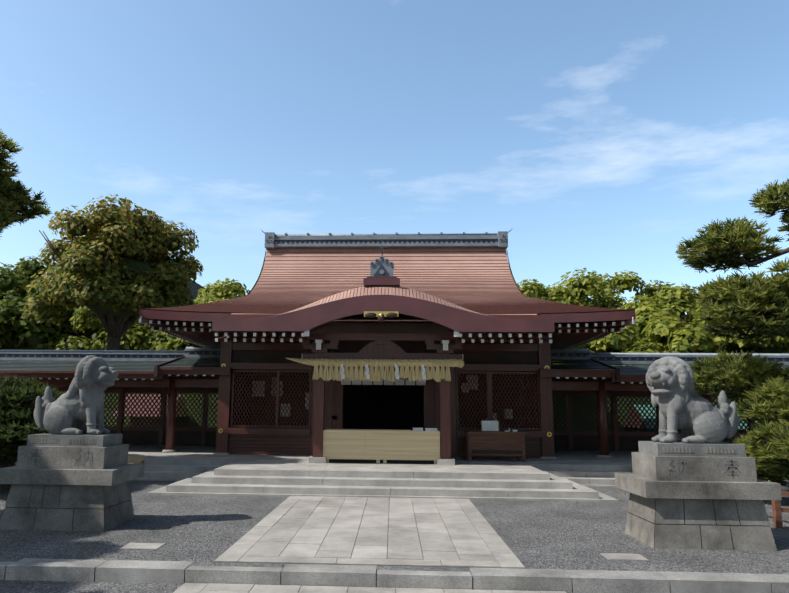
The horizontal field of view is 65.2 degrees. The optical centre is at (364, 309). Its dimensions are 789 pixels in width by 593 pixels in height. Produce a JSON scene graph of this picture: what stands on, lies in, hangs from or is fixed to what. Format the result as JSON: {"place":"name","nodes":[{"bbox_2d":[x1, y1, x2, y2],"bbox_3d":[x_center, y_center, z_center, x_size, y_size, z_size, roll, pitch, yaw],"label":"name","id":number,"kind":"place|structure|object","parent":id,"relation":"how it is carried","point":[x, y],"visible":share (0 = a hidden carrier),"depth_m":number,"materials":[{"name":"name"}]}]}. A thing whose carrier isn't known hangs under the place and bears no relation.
{"place":"outdoors","nodes":[
{"label":"outdoors","id":0,"kind":"place"},
{"bbox_2d":[120,496,647,592],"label":"stone path","id":1,"kind":"structure","parent":0,"point":[424,532],"depth_m":6.69,"materials":[{"name":"stone"}]},
{"bbox_2d":[0,480,788,592],"bbox_3d":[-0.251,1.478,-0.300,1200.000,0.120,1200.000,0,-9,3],"label":"ground","id":2,"kind":"structure","parent":0,"point":[202,530],"depth_m":6.78,"materials":[{"name":"grey gravel"}]},
{"bbox_2d":[0,320,11,349],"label":"tree","id":3,"kind":"object","parent":2,"relation":"on","point":[4,330],"visible":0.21,"depth_m":36.22,"materials":[{"name":"green plant"}]},
{"bbox_2d":[0,129,52,347],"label":"pine","id":4,"kind":"object","parent":2,"relation":"on","point":[16,202],"visible":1,"depth_m":12.31,"materials":[{"name":"green plant"}]},
{"bbox_2d":[0,375,66,490],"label":"bush","id":5,"kind":"object","parent":2,"relation":"on","point":[18,425],"visible":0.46,"depth_m":10.14,"materials":[{"name":"green plant"}]},
{"bbox_2d":[0,255,91,349],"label":"tree","id":6,"kind":"object","parent":2,"relation":"on","point":[28,334],"visible":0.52,"depth_m":37.26,"materials":[{"name":"green plant"}]},
{"bbox_2d":[0,355,143,530],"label":"guardian lion statue","id":7,"kind":"object","parent":2,"relation":"on","point":[69,472],"visible":1,"depth_m":7.37,"materials":[{"name":"stone"}]},
{"bbox_2d":[21,194,203,362],"bbox_3d":[-11.340,0.656,28.638,7.010,10.930,7.824,-8,-13,44],"label":"tree","id":8,"kind":"object","parent":2,"relation":"on","point":[115,268],"visible":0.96,"depth_m":26.98,"materials":[{"name":"green plant"}]},
{"bbox_2d":[43,295,186,362],"bbox_3d":[-15.155,2.435,39.728,8.970,10.695,9.923,0,-9,3],"label":"tree","id":9,"kind":"object","parent":2,"relation":"on","point":[130,338],"visible":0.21,"depth_m":36.47,"materials":[{"name":"green plant"}]},
{"bbox_2d":[135,278,247,350],"bbox_3d":[-9.346,2.791,37.963,8.543,9.600,8.683,9,-12,-44],"label":"tree","id":10,"kind":"object","parent":2,"relation":"on","point":[160,340],"visible":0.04,"depth_m":36.63,"materials":[{"name":"green plant"}]},
{"bbox_2d":[194,283,220,303],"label":"tree","id":11,"kind":"object","parent":2,"relation":"on","point":[206,291],"visible":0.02,"depth_m":43.55,"materials":[{"name":"green plant"}]},
{"bbox_2d":[0,558,788,592],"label":"kerb","id":12,"kind":"structure","parent":2,"relation":"on","point":[183,572],"depth_m":5.46,"materials":[{"name":"stone"}]},
{"bbox_2d":[14,445,788,501],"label":"stone platform","id":13,"kind":"structure","parent":2,"relation":"on","point":[570,475],"depth_m":10.74,"materials":[{"name":"stone"}]},
{"bbox_2d":[0,347,230,452],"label":"corridor","id":14,"kind":"object","parent":13,"relation":"on","point":[172,374],"visible":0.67,"depth_m":16.38,"materials":[{"name":"red wood"}]},
{"bbox_2d":[214,333,556,464],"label":"hall","id":15,"kind":"structure","parent":13,"relation":"on","point":[272,400],"depth_m":14.35,"materials":[{"name":"red wood"}]},
{"bbox_2d":[286,358,463,381],"bbox_3d":[0.186,1.218,12.398,3.599,0.485,0.174,0,-9,3],"label":"shimenawa rope","id":16,"kind":"object","parent":15,"relation":"attached to","point":[351,373],"visible":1,"depth_m":12.34,"materials":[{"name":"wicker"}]},
{"bbox_2d":[139,229,635,333],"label":"roof","id":17,"kind":"structure","parent":15,"relation":"on","point":[440,283],"depth_m":15.39,"materials":[{"name":"orange metal"}]},
{"bbox_2d":[139,316,635,348],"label":"eave rafters","id":18,"kind":"object","parent":15,"relation":"on","point":[567,335],"visible":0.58,"depth_m":13.52,"materials":[{"name":"red wood"}]},
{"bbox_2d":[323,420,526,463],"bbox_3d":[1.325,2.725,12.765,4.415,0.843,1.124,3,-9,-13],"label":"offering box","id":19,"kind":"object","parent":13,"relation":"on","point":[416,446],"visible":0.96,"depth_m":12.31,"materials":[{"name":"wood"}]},
{"bbox_2d":[539,349,788,457],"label":"corridor","id":20,"kind":"object","parent":13,"relation":"on","point":[602,379],"visible":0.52,"depth_m":15.89,"materials":[{"name":"red wood"}]},
{"bbox_2d":[61,279,756,432],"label":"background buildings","id":21,"kind":"structure","parent":2,"relation":"on","point":[196,288],"depth_m":19.82,"materials":[{"name":"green wood"}]},
{"bbox_2d":[517,268,627,307],"bbox_3d":[12.100,2.863,40.197,10.136,10.583,10.426,0,-9,3],"label":"tree","id":22,"kind":"object","parent":2,"relation":"on","point":[574,291],"visible":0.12,"depth_m":38.79,"materials":[{"name":"green plant"}]},
{"bbox_2d":[570,343,598,365],"bbox_3d":[9.371,3.329,32.452,6.501,7.092,6.719,4,-10,-20],"label":"tree","id":23,"kind":"object","parent":2,"relation":"on","point":[583,346],"depth_m":30.20,"materials":[{"name":"green plant"}]},
{"bbox_2d":[587,270,699,332],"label":"tree","id":24,"kind":"object","parent":2,"relation":"on","point":[621,282],"depth_m":41.66,"materials":[{"name":"green plant"}]},
{"bbox_2d":[585,295,719,365],"bbox_3d":[13.666,2.820,30.015,7.014,7.426,7.342,0,-9,3],"label":"tree","id":25,"kind":"object","parent":2,"relation":"on","point":[659,322],"visible":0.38,"depth_m":28.40,"materials":[{"name":"green plant"}]},
{"bbox_2d":[656,281,717,330],"bbox_3d":[23.396,2.986,40.068,10.220,10.427,9.216,0,-9,3],"label":"tree","id":26,"kind":"object","parent":2,"relation":"on","point":[680,310],"visible":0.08,"depth_m":39.77,"materials":[{"name":"green plant"}]},
{"bbox_2d":[615,356,781,550],"bbox_3d":[3.714,1.584,7.052,1.400,2.102,0.920,0,-9,3],"label":"guardian lion statue","id":27,"kind":"object","parent":2,"relation":"on","point":[696,484],"visible":1,"depth_m":6.69,"materials":[{"name":"stone"}]},
{"bbox_2d":[675,178,788,486],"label":"pine","id":28,"kind":"object","parent":2,"relation":"on","point":[756,305],"visible":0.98,"depth_m":9.98,"materials":[{"name":"green plant"}]},
{"bbox_2d":[681,301,788,366],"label":"tree","id":29,"kind":"object","parent":2,"relation":"on","point":[779,344],"visible":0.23,"depth_m":27.50,"materials":[{"name":"green plant"}]},
{"bbox_2d":[771,482,788,528],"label":"garden fence","id":30,"kind":"object","parent":2,"relation":"on","point":[777,510],"visible":0.23,"depth_m":7.72,"materials":[{"name":"brown wood"}]},
{"bbox_2d":[0,0,788,314],"label":"sky","id":31,"kind":"structure","parent":0,"point":[604,134],"materials":[{"name":"blue"}]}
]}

